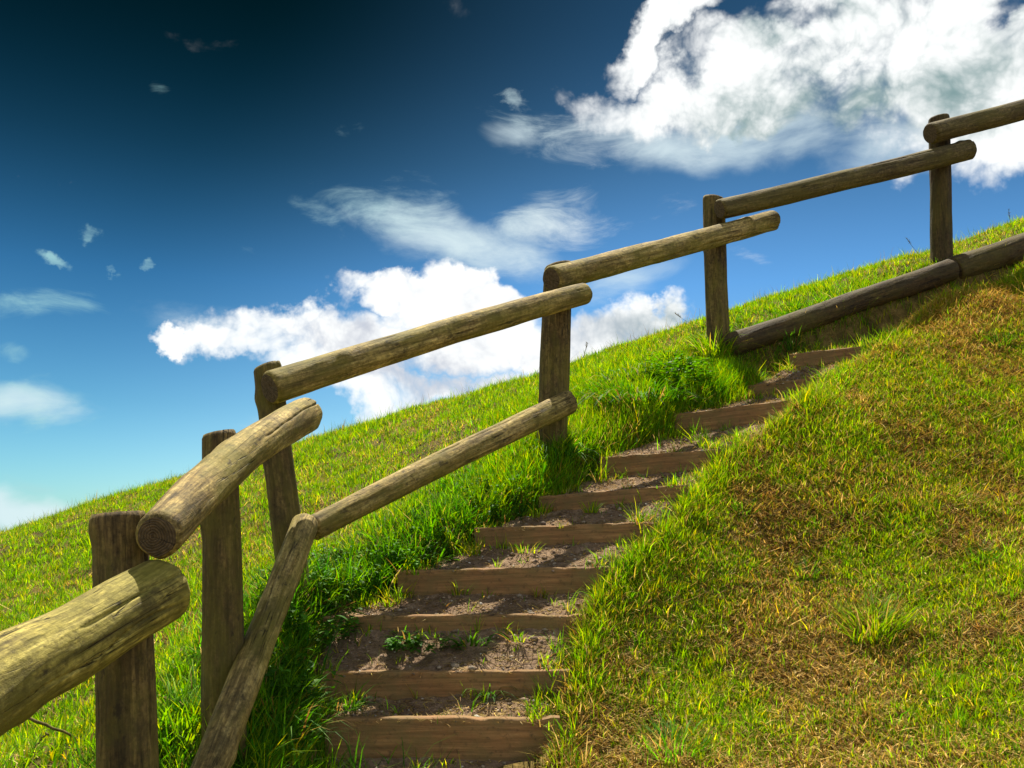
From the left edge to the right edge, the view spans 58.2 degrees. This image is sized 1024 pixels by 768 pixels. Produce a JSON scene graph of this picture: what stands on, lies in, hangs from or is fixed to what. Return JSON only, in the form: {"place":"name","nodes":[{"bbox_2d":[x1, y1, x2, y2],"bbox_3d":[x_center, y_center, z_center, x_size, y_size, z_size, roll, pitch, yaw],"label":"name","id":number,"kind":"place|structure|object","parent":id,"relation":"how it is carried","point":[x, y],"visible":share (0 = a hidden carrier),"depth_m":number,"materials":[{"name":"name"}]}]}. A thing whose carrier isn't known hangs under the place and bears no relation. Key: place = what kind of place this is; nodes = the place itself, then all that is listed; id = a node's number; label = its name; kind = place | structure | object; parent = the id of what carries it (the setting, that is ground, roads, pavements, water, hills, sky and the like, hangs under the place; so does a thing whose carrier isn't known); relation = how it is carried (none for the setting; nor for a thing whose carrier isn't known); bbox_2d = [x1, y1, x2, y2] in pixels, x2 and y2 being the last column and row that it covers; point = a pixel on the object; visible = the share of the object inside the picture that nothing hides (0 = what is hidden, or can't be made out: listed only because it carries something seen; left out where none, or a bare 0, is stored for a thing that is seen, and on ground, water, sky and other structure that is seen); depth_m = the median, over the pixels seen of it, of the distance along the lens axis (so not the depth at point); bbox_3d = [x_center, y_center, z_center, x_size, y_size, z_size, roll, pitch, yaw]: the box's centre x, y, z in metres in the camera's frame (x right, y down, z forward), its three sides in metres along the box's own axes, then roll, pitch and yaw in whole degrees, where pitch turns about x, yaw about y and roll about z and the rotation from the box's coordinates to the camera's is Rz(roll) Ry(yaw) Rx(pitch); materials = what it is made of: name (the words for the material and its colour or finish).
{"place":"outdoors","nodes":[
{"label":"outdoors","id":0,"kind":"place"},
{"bbox_2d":[0,226,1023,767],"bbox_3d":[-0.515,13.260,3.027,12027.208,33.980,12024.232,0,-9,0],"label":"ground","id":1,"kind":"structure","parent":0,"point":[900,310],"depth_m":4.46,"materials":[{"name":"green plant"}]},
{"bbox_2d":[18,717,77,752],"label":"dead twig","id":2,"kind":"object","parent":1,"relation":"on","point":[48,726],"visible":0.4,"depth_m":2.99,"materials":[{"name":"brown wood"}]},
{"bbox_2d":[156,660,248,757],"bbox_3d":[-1.098,1.055,3.002,0.566,0.250,0.545,0,-9,0],"label":"long grass clump","id":3,"kind":"object","parent":1,"relation":"on","point":[181,716],"visible":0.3,"depth_m":2.93,"materials":[{"name":"green plant"}]},
{"bbox_2d":[247,655,354,748],"bbox_3d":[-0.799,1.067,3.161,0.591,0.315,0.616,0,-9,0],"label":"long grass clump","id":4,"kind":"object","parent":1,"relation":"on","point":[304,728],"visible":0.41,"depth_m":3.10,"materials":[{"name":"green plant"}]},
{"bbox_2d":[264,644,343,714],"bbox_3d":[-0.791,1.056,3.299,0.391,0.235,0.298,4,-10,-21],"label":"leafy weed","id":5,"kind":"object","parent":1,"relation":"on","point":[285,678],"visible":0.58,"depth_m":3.29,"materials":[{"name":"green plant"}]},
{"bbox_2d":[308,536,402,596],"bbox_3d":[-0.766,0.825,4.193,0.466,0.264,0.449,-8,-12,40],"label":"leafy weed","id":6,"kind":"object","parent":1,"relation":"on","point":[336,549],"visible":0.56,"depth_m":4.22,"materials":[{"name":"green plant"}]},
{"bbox_2d":[69,285,863,767],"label":"verge grass","id":7,"kind":"structure","parent":1,"relation":"on","point":[429,515],"depth_m":4.00,"materials":[{"name":"green plant"}]},
{"bbox_2d":[463,458,557,498],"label":"long grass clump","id":8,"kind":"object","parent":1,"relation":"on","point":[527,496],"visible":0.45,"depth_m":4.83,"materials":[{"name":"green plant"}]},
{"bbox_2d":[0,216,1021,767],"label":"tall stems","id":9,"kind":"object","parent":1,"relation":"on","point":[340,496],"visible":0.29,"depth_m":6.73,"materials":[{"name":"plant"}]},
{"bbox_2d":[0,99,1023,767],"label":"log fence","id":10,"kind":"object","parent":1,"relation":"on","point":[120,615],"visible":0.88,"depth_m":3.08,"materials":[{"name":"brown wood"}]},
{"bbox_2d":[0,214,1023,767],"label":"hillside grass","id":11,"kind":"structure","parent":1,"relation":"on","point":[584,418],"depth_m":6.09,"materials":[{"name":"green plant"}]},
{"bbox_2d":[0,272,1023,767],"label":"dead thatch","id":12,"kind":"object","parent":1,"relation":"on","point":[994,288],"visible":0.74,"depth_m":4.01,"materials":[{"name":"plant"}]},
{"bbox_2d":[522,429,605,461],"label":"long grass clump","id":13,"kind":"object","parent":1,"relation":"on","point":[572,454],"visible":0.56,"depth_m":5.17,"materials":[{"name":"green plant"}]},
{"bbox_2d":[571,362,712,407],"bbox_3d":[0.766,-0.013,5.971,1.087,0.466,1.084,0,-9,0],"label":"long grass clump","id":14,"kind":"object","parent":1,"relation":"on","point":[629,390],"visible":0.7,"depth_m":5.74,"materials":[{"name":"green plant"}]},
{"bbox_2d":[620,708,720,765],"bbox_3d":[0.549,1.204,3.160,0.379,0.162,0.366,4,-10,-25],"label":"grass tuft","id":15,"kind":"object","parent":1,"relation":"on","point":[666,735],"visible":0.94,"depth_m":3.15,"materials":[{"name":"green plant"}]},
{"bbox_2d":[635,350,721,388],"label":"leafy weed","id":16,"kind":"object","parent":1,"relation":"on","point":[687,366],"visible":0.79,"depth_m":6.06,"materials":[{"name":"green plant"}]},
{"bbox_2d":[673,324,749,357],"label":"long grass clump","id":17,"kind":"object","parent":1,"relation":"on","point":[711,347],"visible":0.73,"depth_m":6.55,"materials":[{"name":"green plant"}]},
{"bbox_2d":[728,495,760,517],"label":"grass tuft","id":18,"kind":"object","parent":1,"relation":"on","point":[750,510],"visible":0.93,"depth_m":4.55,"materials":[{"name":"green plant"}]},
{"bbox_2d":[768,315,815,350],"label":"long grass clump","id":19,"kind":"object","parent":1,"relation":"on","point":[795,345],"visible":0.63,"depth_m":6.70,"materials":[{"name":"green plant"}]},
{"bbox_2d":[789,556,823,580],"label":"grass tuft","id":20,"kind":"object","parent":1,"relation":"on","point":[805,563],"visible":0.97,"depth_m":4.17,"materials":[{"name":"green plant"}]},
{"bbox_2d":[723,259,958,355],"bbox_3d":[2.547,-0.593,7.017,2.208,0.191,0.202,-18,-2,-21],"label":"retaining timber","id":21,"kind":"object","parent":1,"relation":"on","point":[823,313],"visible":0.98,"depth_m":6.93,"materials":[{"name":"brown wood"}]},
{"bbox_2d":[823,585,928,646],"bbox_3d":[1.473,0.926,3.751,0.470,0.258,0.454,0,-9,0],"label":"grass tuft","id":22,"kind":"object","parent":1,"relation":"on","point":[893,612],"visible":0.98,"depth_m":3.72,"materials":[{"name":"green plant"}]},
{"bbox_2d":[945,233,1023,278],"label":"retaining timber","id":23,"kind":"object","parent":1,"relation":"on","point":[995,256],"visible":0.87,"depth_m":7.49,"materials":[{"name":"brown wood"}]},
{"bbox_2d":[961,535,1009,565],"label":"grass tuft","id":24,"kind":"object","parent":1,"relation":"on","point":[982,554],"visible":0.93,"depth_m":4.12,"materials":[{"name":"green plant"}]},
{"bbox_2d":[982,328,1015,347],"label":"grass tuft","id":25,"kind":"object","parent":1,"relation":"on","point":[988,338],"visible":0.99,"depth_m":5.97,"materials":[{"name":"green plant"}]},
{"bbox_2d":[0,0,1023,531],"label":"sky","id":26,"kind":"structure","parent":0,"point":[196,196],"materials":[{"name":"blue"}]},
{"bbox_2d":[314,339,877,767],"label":"path","id":27,"kind":"structure","parent":0,"point":[489,656],"depth_m":3.76,"materials":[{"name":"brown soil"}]},
{"bbox_2d":[256,566,366,646],"bbox_3d":[-0.809,0.867,3.748,0.463,0.386,0.460,-4,-10,26],"label":"leafy weed","id":28,"kind":"object","parent":27,"relation":"on","point":[327,633],"visible":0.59,"depth_m":3.68,"materials":[{"name":"green plant"}]},
{"bbox_2d":[319,680,382,716],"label":"grass tuft","id":29,"kind":"object","parent":27,"relation":"on","point":[356,705],"visible":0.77,"depth_m":3.40,"materials":[{"name":"green plant"}]},
{"bbox_2d":[381,625,432,643],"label":"grass tuft","id":30,"kind":"object","parent":27,"relation":"on","point":[404,640],"visible":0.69,"depth_m":3.69,"materials":[{"name":"green plant"}]},
{"bbox_2d":[370,518,464,570],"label":"leafy weed","id":31,"kind":"object","parent":27,"relation":"on","point":[403,553],"visible":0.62,"depth_m":4.23,"materials":[{"name":"green plant"}]},
{"bbox_2d":[384,630,462,653],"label":"leafy weed","id":32,"kind":"object","parent":27,"relation":"on","point":[399,645],"visible":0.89,"depth_m":3.61,"materials":[{"name":"green plant"}]},
{"bbox_2d":[325,715,559,760],"bbox_3d":[-0.244,1.294,3.257,0.827,0.228,0.051,0,-9,0],"label":"step board","id":33,"kind":"object","parent":27,"relation":"on","point":[484,738],"visible":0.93,"depth_m":3.24,"materials":[{"name":"brown wood"}]},
{"bbox_2d":[320,669,569,700],"bbox_3d":[-0.255,1.180,3.499,0.948,0.181,0.050,-1,-9,1],"label":"step board","id":34,"kind":"object","parent":27,"relation":"on","point":[428,683],"visible":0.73,"depth_m":3.48,"materials":[{"name":"brown wood"}]},
{"bbox_2d":[321,613,581,641],"bbox_3d":[-0.248,1.025,3.792,1.073,0.151,0.052,-1,-9,2],"label":"step board","id":35,"kind":"object","parent":27,"relation":"on","point":[447,622],"visible":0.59,"depth_m":3.78,"materials":[{"name":"brown wood"}]},
{"bbox_2d":[445,581,473,594],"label":"grass tuft","id":36,"kind":"object","parent":27,"relation":"on","point":[456,593],"visible":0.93,"depth_m":4.03,"materials":[{"name":"green plant"}]},
{"bbox_2d":[435,631,503,646],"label":"grass tuft","id":37,"kind":"object","parent":27,"relation":"on","point":[471,639],"visible":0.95,"depth_m":3.65,"materials":[{"name":"green plant"}]},
{"bbox_2d":[463,684,518,702],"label":"grass tuft","id":38,"kind":"object","parent":27,"relation":"on","point":[488,694],"visible":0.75,"depth_m":3.44,"materials":[{"name":"green plant"}]},
{"bbox_2d":[455,473,533,522],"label":"leafy weed","id":39,"kind":"object","parent":27,"relation":"on","point":[497,509],"visible":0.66,"depth_m":4.69,"materials":[{"name":"green plant"}]},
{"bbox_2d":[397,566,608,594],"bbox_3d":[-0.040,0.912,4.067,0.938,0.198,0.052,-2,-9,5],"label":"step board","id":40,"kind":"object","parent":27,"relation":"on","point":[499,581],"visible":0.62,"depth_m":4.05,"materials":[{"name":"brown wood"}]},
{"bbox_2d":[499,622,534,642],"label":"grass tuft","id":41,"kind":"object","parent":27,"relation":"on","point":[521,634],"visible":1,"depth_m":3.67,"materials":[{"name":"green plant"}]},
{"bbox_2d":[505,542,543,552],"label":"grass tuft","id":42,"kind":"object","parent":27,"relation":"on","point":[524,548],"visible":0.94,"depth_m":4.31,"materials":[{"name":"green plant"}]},
{"bbox_2d":[474,522,653,547],"bbox_3d":[0.246,0.764,4.407,0.865,0.179,0.051,-4,-10,11],"label":"step board","id":43,"kind":"object","parent":27,"relation":"on","point":[581,533],"visible":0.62,"depth_m":4.39,"materials":[{"name":"brown wood"}]},
{"bbox_2d":[276,327,903,767],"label":"edge grass","id":44,"kind":"structure","parent":27,"relation":"on","point":[386,595],"depth_m":4.15,"materials":[{"name":"green plant"}]},
{"bbox_2d":[577,498,605,512],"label":"grass tuft","id":45,"kind":"object","parent":27,"relation":"on","point":[594,509],"visible":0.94,"depth_m":4.66,"materials":[{"name":"green plant"}]},
{"bbox_2d":[310,337,877,767],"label":"path grass","id":46,"kind":"structure","parent":27,"relation":"on","point":[543,696],"depth_m":4.00,"materials":[{"name":"green plant"}]},
{"bbox_2d":[539,485,687,511],"bbox_3d":[0.519,0.630,4.742,0.779,0.164,0.052,-7,-11,18],"label":"step board","id":47,"kind":"object","parent":27,"relation":"on","point":[565,501],"visible":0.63,"depth_m":4.73,"materials":[{"name":"brown wood"}]},
{"bbox_2d":[599,449,720,475],"bbox_3d":[0.820,0.483,5.117,0.684,0.202,0.052,-6,-11,24],"label":"step board","id":48,"kind":"object","parent":27,"relation":"on","point":[653,463],"visible":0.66,"depth_m":5.11,"materials":[{"name":"brown wood"}]},
{"bbox_2d":[665,444,684,451],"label":"grass tuft","id":49,"kind":"object","parent":27,"relation":"on","point":[669,450],"visible":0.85,"depth_m":5.11,"materials":[{"name":"green plant"}]},
{"bbox_2d":[674,399,800,431],"bbox_3d":[1.360,0.239,5.527,0.778,0.210,0.052,-9,-12,28],"label":"step board","id":50,"kind":"object","parent":27,"relation":"on","point":[716,419],"visible":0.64,"depth_m":5.54,"materials":[{"name":"brown wood"}]},
{"bbox_2d":[748,376,826,394],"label":"step board","id":51,"kind":"object","parent":27,"relation":"on","point":[759,388],"visible":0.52,"depth_m":5.92,"materials":[{"name":"brown wood"}]},
{"bbox_2d":[789,346,866,367],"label":"step board","id":52,"kind":"object","parent":27,"relation":"on","point":[811,358],"visible":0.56,"depth_m":6.30,"materials":[{"name":"brown wood"}]}
]}

